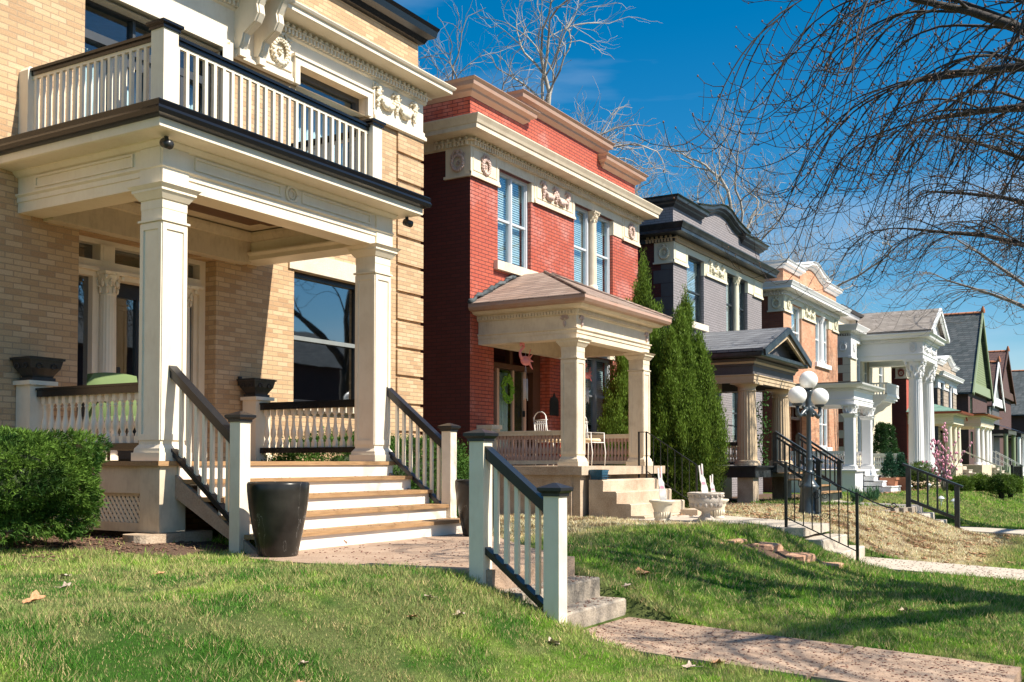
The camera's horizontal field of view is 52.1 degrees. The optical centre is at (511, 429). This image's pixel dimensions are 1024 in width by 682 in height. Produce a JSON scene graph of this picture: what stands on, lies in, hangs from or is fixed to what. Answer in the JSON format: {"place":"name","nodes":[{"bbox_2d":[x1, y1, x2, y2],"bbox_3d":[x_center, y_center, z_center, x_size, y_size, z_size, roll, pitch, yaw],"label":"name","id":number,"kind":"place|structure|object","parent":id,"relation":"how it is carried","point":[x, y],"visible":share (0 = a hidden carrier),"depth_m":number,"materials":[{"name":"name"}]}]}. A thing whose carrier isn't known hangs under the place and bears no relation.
{"place":"outdoors","nodes":[
{"label":"outdoors","id":0,"kind":"place"},
{"bbox_2d":[0,476,1023,681],"bbox_3d":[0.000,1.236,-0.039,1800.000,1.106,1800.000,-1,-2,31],"label":"ground","id":1,"kind":"structure","parent":0,"point":[635,609],"depth_m":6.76,"materials":[{"name":"green plant"}]},
{"bbox_2d":[22,590,44,602],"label":"fallen leaf","id":2,"kind":"object","parent":1,"relation":"on","point":[35,595],"visible":0.98,"depth_m":6.15,"materials":[{"name":"beige plant"}]},
{"bbox_2d":[0,424,114,546],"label":"yew bush","id":3,"kind":"object","parent":1,"relation":"on","point":[37,491],"visible":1,"depth_m":8.66,"materials":[{"name":"green plant"}]},
{"bbox_2d":[0,533,214,564],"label":"mulch","id":4,"kind":"object","parent":1,"relation":"on","point":[71,542],"visible":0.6,"depth_m":9.42,"materials":[{"name":"brown plant"}]},
{"bbox_2d":[122,530,211,543],"bbox_3d":[-3.307,1.095,10.077,0.360,0.205,0.920,-1,-2,31],"label":"concrete footing","id":5,"kind":"object","parent":1,"relation":"on","point":[185,535],"visible":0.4,"depth_m":9.92,"materials":[{"name":"grey concrete"}]},
{"bbox_2d":[0,0,461,553],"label":"brick house","id":6,"kind":"structure","parent":1,"relation":"on","point":[206,206],"depth_m":12.03,"materials":[{"name":"brick"}]},
{"bbox_2d":[10,356,65,381],"bbox_3d":[-5.080,-0.639,11.221,0.343,0.250,0.434,-1,-2,31],"label":"urn planter","id":7,"kind":"object","parent":6,"relation":"on","point":[38,368],"visible":0.99,"depth_m":11.11,"materials":[{"name":"ceramic"}]},
{"bbox_2d":[87,372,136,459],"bbox_3d":[-4.172,-0.143,11.226,0.630,0.960,0.654,1,-2,-39],"label":"porch chair","id":8,"kind":"object","parent":6,"relation":"on","point":[102,378],"visible":0.16,"depth_m":11.29,"materials":[{"name":"fabric"}]},
{"bbox_2d":[77,243,192,458],"bbox_3d":[-4.665,-0.900,12.900,0.130,2.530,1.850,-1,-2,31],"label":"front door","id":9,"kind":"structure","parent":6,"relation":"in","point":[127,300],"depth_m":12.79,"materials":[{"name":"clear glass"}]},
{"bbox_2d":[85,0,210,115],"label":"upper door","id":10,"kind":"structure","parent":6,"relation":"in","point":[91,37],"depth_m":12.73,"materials":[{"name":"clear glass"}]},
{"bbox_2d":[236,378,276,396],"bbox_3d":[-3.404,-0.547,13.969,0.329,0.240,0.417,-1,-2,31],"label":"urn planter","id":11,"kind":"object","parent":6,"relation":"on","point":[251,387],"visible":0.99,"depth_m":13.86,"materials":[{"name":"ceramic"}]},
{"bbox_2d":[293,272,354,401],"bbox_3d":[-2.823,-1.297,15.639,0.100,1.905,1.580,-1,-2,31],"label":"window","id":12,"kind":"structure","parent":6,"relation":"in","point":[324,309],"depth_m":15.65,"materials":[{"name":"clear glass"}]},
{"bbox_2d":[300,72,358,169],"bbox_3d":[-2.831,-4.068,15.714,0.100,2.220,1.530,-1,-2,31],"label":"window","id":13,"kind":"structure","parent":6,"relation":"in","point":[308,80],"depth_m":15.89,"materials":[{"name":"clear glass"}]},
{"bbox_2d":[261,426,468,527],"bbox_3d":[-1.929,0.768,15.350,1.245,1.576,4.554,-1,-2,31],"label":"hedge","id":14,"kind":"object","parent":1,"relation":"on","point":[462,462],"visible":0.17,"depth_m":15.27,"materials":[{"name":"green plant"}]},
{"bbox_2d":[242,533,574,589],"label":"brick walk","id":15,"kind":"structure","parent":1,"relation":"on","point":[497,576],"depth_m":9.23,"materials":[{"name":"beige brick"}]},
{"bbox_2d":[247,481,309,557],"bbox_3d":[-2.076,0.797,9.300,0.547,0.660,0.547,-1,-2,31],"label":"tall planter","id":16,"kind":"object","parent":15,"relation":"on","point":[277,511],"visible":1,"depth_m":9.10,"materials":[{"name":"ceramic"}]},
{"bbox_2d":[455,479,493,536],"bbox_3d":[-0.389,0.886,11.796,0.507,0.640,0.507,-1,-2,31],"label":"tall planter","id":17,"kind":"object","parent":15,"relation":"on","point":[462,491],"visible":0.27,"depth_m":11.64,"materials":[{"name":"ceramic"}]},
{"bbox_2d":[418,0,675,196],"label":"sycamore tree","id":18,"kind":"object","parent":1,"relation":"on","point":[543,79],"visible":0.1,"depth_m":43.41,"materials":[{"name":"grey plant"}]},
{"bbox_2d":[548,636,559,644],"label":"fallen leaf","id":19,"kind":"object","parent":1,"relation":"on","point":[550,639],"visible":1,"depth_m":7.15,"materials":[{"name":"beige plant"}]},
{"bbox_2d":[420,75,701,518],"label":"brick house","id":20,"kind":"structure","parent":1,"relation":"on","point":[537,213],"depth_m":19.36,"materials":[{"name":"brick"}]},
{"bbox_2d":[501,374,514,403],"bbox_3d":[-0.081,-0.784,20.335,0.074,0.599,0.478,-1,-2,31],"label":"wreath","id":21,"kind":"object","parent":20,"relation":"attached to","point":[508,378],"depth_m":20.32,"materials":[{"name":"green plant"}]},
{"bbox_2d":[494,368,525,464],"bbox_3d":[-0.052,-0.280,20.554,0.201,1.950,1.110,-1,-2,31],"label":"screen door","id":22,"kind":"structure","parent":20,"relation":"in","point":[500,407],"depth_m":20.47,"materials":[{"name":"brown wood"}]},
{"bbox_2d":[498,171,526,268],"bbox_3d":[-0.076,-4.016,20.301,0.150,1.764,1.250,-1,-2,31],"label":"window","id":23,"kind":"structure","parent":20,"relation":"in","point":[509,224],"depth_m":20.34,"materials":[{"name":"glass"}]},
{"bbox_2d":[509,371,521,454],"bbox_3d":[0.080,-0.245,20.853,0.075,1.900,0.400,-1,-2,31],"label":"inner door","id":24,"kind":"structure","parent":20,"relation":"in","point":[517,375],"depth_m":20.84,"materials":[{"name":"brown wood"}]},
{"bbox_2d":[519,343,532,400],"bbox_3d":[0.263,-1.082,18.828,0.114,1.135,0.501,-1,-2,31],"label":"flamingo chime","id":25,"kind":"object","parent":20,"relation":"hanging from","point":[525,360],"visible":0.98,"depth_m":18.76,"materials":[{"name":"pink plastic"}]},
{"bbox_2d":[533,411,560,465],"bbox_3d":[0.698,0.174,19.232,0.481,1.002,0.425,1,-2,-32],"label":"patio chair","id":26,"kind":"object","parent":20,"relation":"on","point":[543,424],"visible":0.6,"depth_m":19.14,"materials":[{"name":"white metal"}]},
{"bbox_2d":[574,206,587,285],"bbox_3d":[1.405,-3.939,22.769,0.146,1.764,0.830,-1,-2,31],"label":"window","id":27,"kind":"structure","parent":20,"relation":"in","point":[585,213],"depth_m":23.03,"materials":[{"name":"metal"}]},
{"bbox_2d":[585,363,591,403],"bbox_3d":[1.494,-0.989,20.584,0.086,0.970,0.376,-1,-2,31],"label":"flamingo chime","id":28,"kind":"object","parent":20,"relation":"hanging from","point":[588,375],"visible":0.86,"depth_m":20.54,"materials":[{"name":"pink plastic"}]},
{"bbox_2d":[585,416,605,465],"bbox_3d":[1.462,0.193,19.835,0.480,1.002,0.427,-2,-2,42],"label":"patio chair","id":29,"kind":"object","parent":20,"relation":"on","point":[591,440],"visible":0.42,"depth_m":19.73,"materials":[{"name":"white metal"}]},
{"bbox_2d":[585,357,609,434],"bbox_3d":[1.801,-0.728,23.323,0.150,1.720,1.440,-1,-2,31],"label":"window","id":30,"kind":"structure","parent":20,"relation":"in","point":[592,410],"depth_m":23.31,"materials":[{"name":"glass"}]},
{"bbox_2d":[596,216,609,293],"bbox_3d":[1.959,-3.910,23.690,0.146,1.764,0.840,-1,-2,31],"label":"window","id":31,"kind":"structure","parent":20,"relation":"in","point":[607,237],"depth_m":23.96,"materials":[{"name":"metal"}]},
{"bbox_2d":[502,576,625,628],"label":"garden steps","id":32,"kind":"structure","parent":1,"relation":"on","point":[581,592],"depth_m":8.66,"materials":[{"name":"concrete"}]},
{"bbox_2d":[463,429,572,624],"bbox_3d":[0.039,0.795,7.976,0.862,1.612,0.202,-1,-2,31],"label":"step handrail","id":33,"kind":"object","parent":32,"relation":"on","point":[549,501],"visible":0.84,"depth_m":7.96,"materials":[{"name":"white wood"}]},
{"bbox_2d":[596,247,673,497],"bbox_3d":[2.884,-0.905,22.681,1.693,6.174,3.656,-1,-2,31],"label":"juniper tree","id":34,"kind":"object","parent":1,"relation":"on","point":[616,398],"visible":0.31,"depth_m":21.99,"materials":[{"name":"green plant"}]},
{"bbox_2d":[636,567,648,573],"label":"fallen leaf","id":35,"kind":"object","parent":1,"relation":"on","point":[645,572],"visible":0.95,"depth_m":9.85,"materials":[{"name":"brown plant"}]},
{"bbox_2d":[650,284,732,507],"bbox_3d":[3.756,-0.506,22.321,1.797,5.315,2.486,-1,-2,31],"label":"juniper tree","id":36,"kind":"object","parent":1,"relation":"on","point":[692,406],"visible":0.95,"depth_m":21.74,"materials":[{"name":"green plant"}]},
{"bbox_2d":[682,661,702,667],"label":"fallen leaf","id":37,"kind":"object","parent":1,"relation":"on","point":[688,665],"visible":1,"depth_m":6.99,"materials":[{"name":"beige plant"}]},
{"bbox_2d":[619,150,774,259],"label":"sycamore tree","id":38,"kind":"object","parent":1,"relation":"on","point":[657,192],"visible":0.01,"depth_m":55.20,"materials":[{"name":"brown plant"}]},
{"bbox_2d":[707,659,722,663],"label":"fallen leaf","id":39,"kind":"object","parent":1,"relation":"on","point":[717,661],"visible":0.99,"depth_m":7.11,"materials":[{"name":"beige plant"}]},
{"bbox_2d":[624,515,828,536],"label":"concrete walk","id":40,"kind":"structure","parent":1,"relation":"on","point":[793,528],"depth_m":16.12,"materials":[{"name":"grey concrete"}]},
{"bbox_2d":[649,499,674,520],"bbox_3d":[2.393,1.292,16.706,0.410,0.336,0.410,-1,-2,31],"label":"garden urn","id":41,"kind":"object","parent":40,"relation":"on","point":[661,508],"visible":0.94,"depth_m":16.59,"materials":[{"name":"stone"}]},
{"bbox_2d":[657,466,666,499],"bbox_3d":[2.389,1.016,16.719,0.161,0.860,0.032,1,-2,-19],"label":"rabbit decoration","id":42,"kind":"object","parent":41,"relation":"in","point":[662,493],"visible":0.94,"depth_m":16.71,"materials":[{"name":"white ceramic"}]},
{"bbox_2d":[687,492,723,521],"bbox_3d":[3.064,1.226,16.564,0.580,0.460,0.584,-1,-2,31],"label":"garden urn","id":43,"kind":"object","parent":40,"relation":"on","point":[705,504],"visible":0.98,"depth_m":16.38,"materials":[{"name":"stone"}]},
{"bbox_2d":[698,464,707,492],"bbox_3d":[3.029,0.952,16.596,0.175,0.820,0.032,1,-2,-19],"label":"rabbit decoration","id":44,"kind":"object","parent":43,"relation":"in","point":[704,488],"visible":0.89,"depth_m":16.58,"materials":[{"name":"white ceramic"}]},
{"bbox_2d":[710,498,728,517],"bbox_3d":[3.458,1.331,17.663,0.390,0.320,0.390,-1,-2,31],"label":"garden urn","id":45,"kind":"object","parent":40,"relation":"on","point":[719,512],"visible":0.56,"depth_m":17.55,"materials":[{"name":"stone"}]},
{"bbox_2d":[638,193,843,502],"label":"brick house","id":46,"kind":"structure","parent":1,"relation":"on","point":[752,359],"depth_m":27.80,"materials":[{"name":"grey brick"}]},
{"bbox_2d":[687,257,700,322],"bbox_3d":[4.846,-3.759,28.492,0.146,1.764,1.250,-1,-2,31],"label":"window","id":47,"kind":"structure","parent":46,"relation":"in","point":[698,294],"depth_m":28.92,"materials":[{"name":"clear glass"}]},
{"bbox_2d":[726,275,732,330],"bbox_3d":[6.329,-3.681,30.960,0.146,1.764,0.830,-1,-2,31],"label":"window","id":48,"kind":"structure","parent":46,"relation":"in","point":[730,304],"depth_m":31.24,"materials":[{"name":"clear glass"}]},
{"bbox_2d":[732,393,737,441],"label":"window","id":49,"kind":"structure","parent":46,"relation":"in","point":[734,412],"depth_m":31.47,"materials":[{"name":"clear glass"}]},
{"bbox_2d":[739,281,744,329],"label":"window","id":50,"kind":"structure","parent":46,"relation":"in","point":[742,283],"depth_m":32.17,"materials":[{"name":"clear glass"}]},
{"bbox_2d":[756,392,771,478],"bbox_3d":[7.086,0.114,29.591,0.594,2.608,0.608,-1,-2,31],"label":"ivy vine","id":51,"kind":"object","parent":46,"relation":"attached to","point":[763,430],"visible":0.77,"depth_m":29.61,"materials":[{"name":"green plant"}]},
{"bbox_2d":[722,538,842,568],"bbox_3d":[3.132,1.657,13.165,2.326,0.587,0.872,1,-2,-28],"label":"stone step edging","id":52,"kind":"object","parent":1,"relation":"on","point":[803,557],"visible":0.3,"depth_m":13.13,"materials":[{"name":"stone"}]},
{"bbox_2d":[628,87,975,312],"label":"sycamore tree","id":53,"kind":"object","parent":1,"relation":"on","point":[728,192],"visible":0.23,"depth_m":56.33,"materials":[{"name":"grey plant"}]},
{"bbox_2d":[788,371,828,514],"bbox_3d":[5.364,0.241,18.882,0.996,2.585,0.428,2,-3,-45],"label":"lamp post","id":54,"kind":"object","parent":1,"relation":"on","point":[798,396],"visible":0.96,"depth_m":18.81,"materials":[{"name":"metal"}]},
{"bbox_2d":[635,0,1023,317],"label":"maple tree","id":55,"kind":"object","parent":1,"relation":"on","point":[995,20],"visible":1,"depth_m":11.70,"materials":[{"name":"brown plant"}]},
{"bbox_2d":[761,258,900,492],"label":"brick house","id":56,"kind":"structure","parent":1,"relation":"on","point":[808,319],"depth_m":36.50,"materials":[{"name":"orange brick"}]},
{"bbox_2d":[791,305,798,340],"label":"window","id":57,"kind":"structure","parent":56,"relation":"in","point":[797,309],"depth_m":37.27,"materials":[{"name":"clear glass"}]},
{"bbox_2d":[815,316,818,361],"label":"window","id":58,"kind":"structure","parent":56,"relation":"in","point":[817,318],"depth_m":39.56,"materials":[{"name":"clear glass"}]},
{"bbox_2d":[819,409,826,446],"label":"window","id":59,"kind":"structure","parent":56,"relation":"in","point":[821,424],"depth_m":40.15,"materials":[{"name":"clear glass"}]},
{"bbox_2d":[823,320,826,363],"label":"window","id":60,"kind":"structure","parent":56,"relation":"in","point":[824,324],"depth_m":40.48,"materials":[{"name":"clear glass"}]},
{"bbox_2d":[799,533,864,558],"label":"garden steps","id":61,"kind":"structure","parent":1,"relation":"on","point":[820,540],"depth_m":15.35,"materials":[{"name":"concrete"}]},
{"bbox_2d":[773,461,896,561],"bbox_3d":[4.545,1.205,14.796,1.721,1.521,0.038,-1,-2,31],"label":"iron handrail","id":62,"kind":"object","parent":1,"relation":"on","point":[857,495],"visible":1,"depth_m":14.87,"materials":[{"name":"black metal"}]},
{"bbox_2d":[672,487,1023,565],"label":"leaf litter","id":63,"kind":"object","parent":1,"relation":"on","point":[924,557],"visible":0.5,"depth_m":18.54,"materials":[{"name":"beige plant"}]},
{"bbox_2d":[849,485,868,502],"bbox_3d":[8.462,1.598,25.673,0.520,0.535,0.719,0,-2,2],"label":"plant tuft","id":64,"kind":"object","parent":1,"relation":"on","point":[861,492],"visible":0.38,"depth_m":25.64,"materials":[{"name":"green plant"}]},
{"bbox_2d":[862,485,881,500],"bbox_3d":[9.182,1.633,26.625,0.615,0.541,0.497,1,-2,-31],"label":"plant tuft","id":65,"kind":"object","parent":1,"relation":"on","point":[873,494],"visible":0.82,"depth_m":26.59,"materials":[{"name":"green plant"}]},
{"bbox_2d":[825,500,922,512],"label":"concrete walk","id":66,"kind":"structure","parent":1,"relation":"on","point":[919,509],"depth_m":24.77,"materials":[{"name":"grey concrete"}]},
{"bbox_2d":[879,451,899,485],"bbox_3d":[12.798,1.423,35.563,0.679,1.429,0.674,-1,-2,31],"label":"potted spruce","id":67,"kind":"object","parent":1,"relation":"on","point":[889,462],"visible":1,"depth_m":35.44,"materials":[{"name":"plant"}]},
{"bbox_2d":[869,507,915,512],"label":"stone curb","id":68,"kind":"structure","parent":1,"relation":"on","point":[907,509],"depth_m":22.42,"materials":[{"name":"stone"}]},
{"bbox_2d":[837,304,949,486],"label":"cream house","id":69,"kind":"structure","parent":1,"relation":"on","point":[873,357],"depth_m":44.75,"materials":[{"name":"paint"}]},
{"bbox_2d":[857,345,859,380],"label":"window","id":70,"kind":"structure","parent":69,"relation":"in","point":[858,347],"depth_m":45.28,"materials":[{"name":"clear glass"}]},
{"bbox_2d":[858,411,860,454],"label":"window","id":71,"kind":"structure","parent":69,"relation":"in","point":[859,420],"depth_m":45.18,"materials":[{"name":"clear glass"}]},
{"bbox_2d":[865,362,866,382],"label":"window","id":72,"kind":"structure","parent":69,"relation":"in","point":[865,362],"depth_m":48.03,"materials":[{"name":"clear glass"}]},
{"bbox_2d":[879,368,882,392],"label":"window","id":73,"kind":"structure","parent":69,"relation":"in","point":[881,379],"depth_m":50.85,"materials":[{"name":"white glass"}]},
{"bbox_2d":[873,421,891,466],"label":"topiary","id":74,"kind":"object","parent":69,"relation":"on","point":[880,435],"visible":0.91,"depth_m":46.27,"materials":[{"name":"green plant"}]},
{"bbox_2d":[881,423,899,452],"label":"topiary","id":75,"kind":"object","parent":69,"relation":"on","point":[891,429],"visible":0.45,"depth_m":47.79,"materials":[{"name":"green plant"}]},
{"bbox_2d":[895,452,907,490],"bbox_3d":[13.556,1.468,36.539,0.705,1.400,0.695,-1,-2,31],"label":"potted spruce","id":76,"kind":"object","parent":1,"relation":"on","point":[900,459],"visible":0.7,"depth_m":36.40,"materials":[{"name":"plant"}]},
{"bbox_2d":[786,49,1023,311],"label":"maple tree","id":77,"kind":"object","parent":1,"relation":"on","point":[978,195],"visible":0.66,"depth_m":24.11,"materials":[{"name":"brown plant"}]},
{"bbox_2d":[899,460,938,489],"bbox_3d":[15.458,1.818,39.881,1.672,1.354,1.626,-1,-2,31],"label":"boxwood","id":78,"kind":"object","parent":1,"relation":"on","point":[922,477],"visible":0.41,"depth_m":39.51,"materials":[{"name":"green plant"}]},
{"bbox_2d":[911,480,933,485],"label":"daffodils","id":79,"kind":"object","parent":1,"relation":"on","point":[923,482],"visible":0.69,"depth_m":38.52,"materials":[{"name":"yellow plant"}]},
{"bbox_2d":[902,463,963,527],"bbox_3d":[9.233,1.483,23.000,1.259,1.481,0.130,-1,-2,31],"label":"wooden handrail","id":80,"kind":"object","parent":1,"relation":"on","point":[956,516],"visible":0.91,"depth_m":22.95,"materials":[{"name":"black wood"}]},
{"bbox_2d":[919,512,946,523],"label":"garden steps","id":81,"kind":"structure","parent":1,"relation":"on","point":[930,514],"depth_m":24.05,"materials":[{"name":"concrete"}]},
{"bbox_2d":[855,163,1023,347],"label":"maple tree","id":82,"kind":"object","parent":1,"relation":"on","point":[1002,297],"visible":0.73,"depth_m":39.74,"materials":[{"name":"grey plant"}]},
{"bbox_2d":[938,496,944,505],"bbox_3d":[10.684,1.801,26.086,0.171,0.290,0.180,-1,-2,31],"label":"path light","id":83,"kind":"object","parent":1,"relation":"on","point":[940,498],"visible":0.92,"depth_m":26.05,"materials":[{"name":"metal"}]},
{"bbox_2d":[891,367,1001,479],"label":"brick house","id":84,"kind":"structure","parent":1,"relation":"on","point":[953,419],"depth_m":53.88,"materials":[{"name":"red paint"}]},
{"bbox_2d":[922,422,971,490],"bbox_3d":[14.627,0.945,35.339,0.954,2.394,1.574,1,-2,-17],"label":"magnolia","id":85,"kind":"object","parent":1,"relation":"on","point":[943,471],"visible":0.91,"depth_m":35.43,"materials":[{"name":"pink plant"}]},
{"bbox_2d":[948,473,977,491],"bbox_3d":[15.449,1.929,36.049,0.942,0.852,0.955,0,-2,-13],"label":"boxwood","id":86,"kind":"object","parent":1,"relation":"on","point":[966,482],"visible":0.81,"depth_m":35.86,"materials":[{"name":"green plant"}]},
{"bbox_2d":[937,306,1016,474],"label":"gabled house","id":87,"kind":"structure","parent":1,"relation":"on","point":[966,348],"depth_m":73.97,"materials":[{"name":"brick"}]},
{"bbox_2d":[933,355,1023,476],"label":"brick house","id":88,"kind":"structure","parent":1,"relation":"on","point":[947,381],"depth_m":63.73,"materials":[{"name":"white paint"}]},
{"bbox_2d":[940,384,941,405],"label":"window","id":89,"kind":"structure","parent":88,"relation":"in","point":[941,384],"depth_m":63.91,"materials":[{"name":"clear glass"}]},
{"bbox_2d":[967,471,991,491],"bbox_3d":[16.683,1.946,37.296,1.066,0.900,1.128,-1,-2,31],"label":"boxwood","id":90,"kind":"object","parent":1,"relation":"on","point":[979,483],"visible":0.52,"depth_m":37.08,"materials":[{"name":"green plant"}]},
{"bbox_2d":[984,471,1018,498],"bbox_3d":[16.425,1.855,35.146,1.076,0.948,1.156,-1,-2,31],"label":"boxwood","id":91,"kind":"object","parent":1,"relation":"on","point":[999,484],"visible":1,"depth_m":34.91,"materials":[{"name":"green plant"}]},
{"bbox_2d":[987,356,1023,475],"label":"gabled house","id":92,"kind":"structure","parent":1,"relation":"on","point":[996,406],"depth_m":84.94,"materials":[{"name":"brown paint"}]},
{"bbox_2d":[988,346,1022,465],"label":"gabled house","id":93,"kind":"structure","parent":1,"relation":"on","point":[1008,386],"depth_m":96.11,"materials":[{"name":"brick"}]},
{"bbox_2d":[1005,472,1023,496],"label":"boxwood","id":94,"kind":"object","parent":1,"relation":"on","point":[1019,487],"visible":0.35,"depth_m":36.38,"materials":[{"name":"green plant"}]},
{"bbox_2d":[1011,465,1022,494],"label":"iron fence","id":95,"kind":"object","parent":1,"relation":"on","point":[1015,470],"visible":0.44,"depth_m":39.68,"materials":[{"name":"black metal"}]},
{"bbox_2d":[1011,370,1023,464],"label":"gabled house","id":96,"kind":"structure","parent":1,"relation":"on","point":[1017,417],"depth_m":104.79,"materials":[{"name":"brick"}]},
{"bbox_2d":[589,469,608,479],"bbox_3d":[1.493,0.778,17.963,0.260,0.174,0.260,-1,-2,31],"label":"blue pot","id":97,"kind":"object","parent":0,"point":[598,474],"visible":1,"depth_m":17.87,"materials":[{"name":"ceramic"}]},
{"bbox_2d":[281,476,1023,681],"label":"maple buds","id":98,"kind":"object","parent":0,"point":[748,651],"visible":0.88,"depth_m":7.80,"materials":[{"name":"brown plant"}]},
{"bbox_2d":[393,0,1023,369],"label":"sky","id":99,"kind":"structure","parent":0,"point":[655,67],"materials":[{"name":"blue"}]},
{"bbox_2d":[709,474,714,516],"bbox_3d":[3.359,1.112,17.542,0.117,0.720,0.032,1,-2,-19],"label":"rabbit decoration","id":100,"kind":"object","parent":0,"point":[712,486],"visible":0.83,"depth_m":17.53,"materials":[{"name":"white wood"}]},
{"bbox_2d":[584,617,1020,681],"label":"path","id":101,"kind":"structure","parent":0,"point":[900,666],"depth_m":7.49,"materials":[{"name":"beige concrete"}]},
{"bbox_2d":[859,557,1023,580],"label":"path","id":102,"kind":"structure","parent":0,"point":[1002,572],"depth_m":14.66,"materials":[{"name":"concrete"}]},
{"bbox_2d":[954,526,1023,536],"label":"path","id":103,"kind":"structure","parent":0,"point":[997,530],"depth_m":22.87,"materials":[{"name":"concrete"}]}
]}

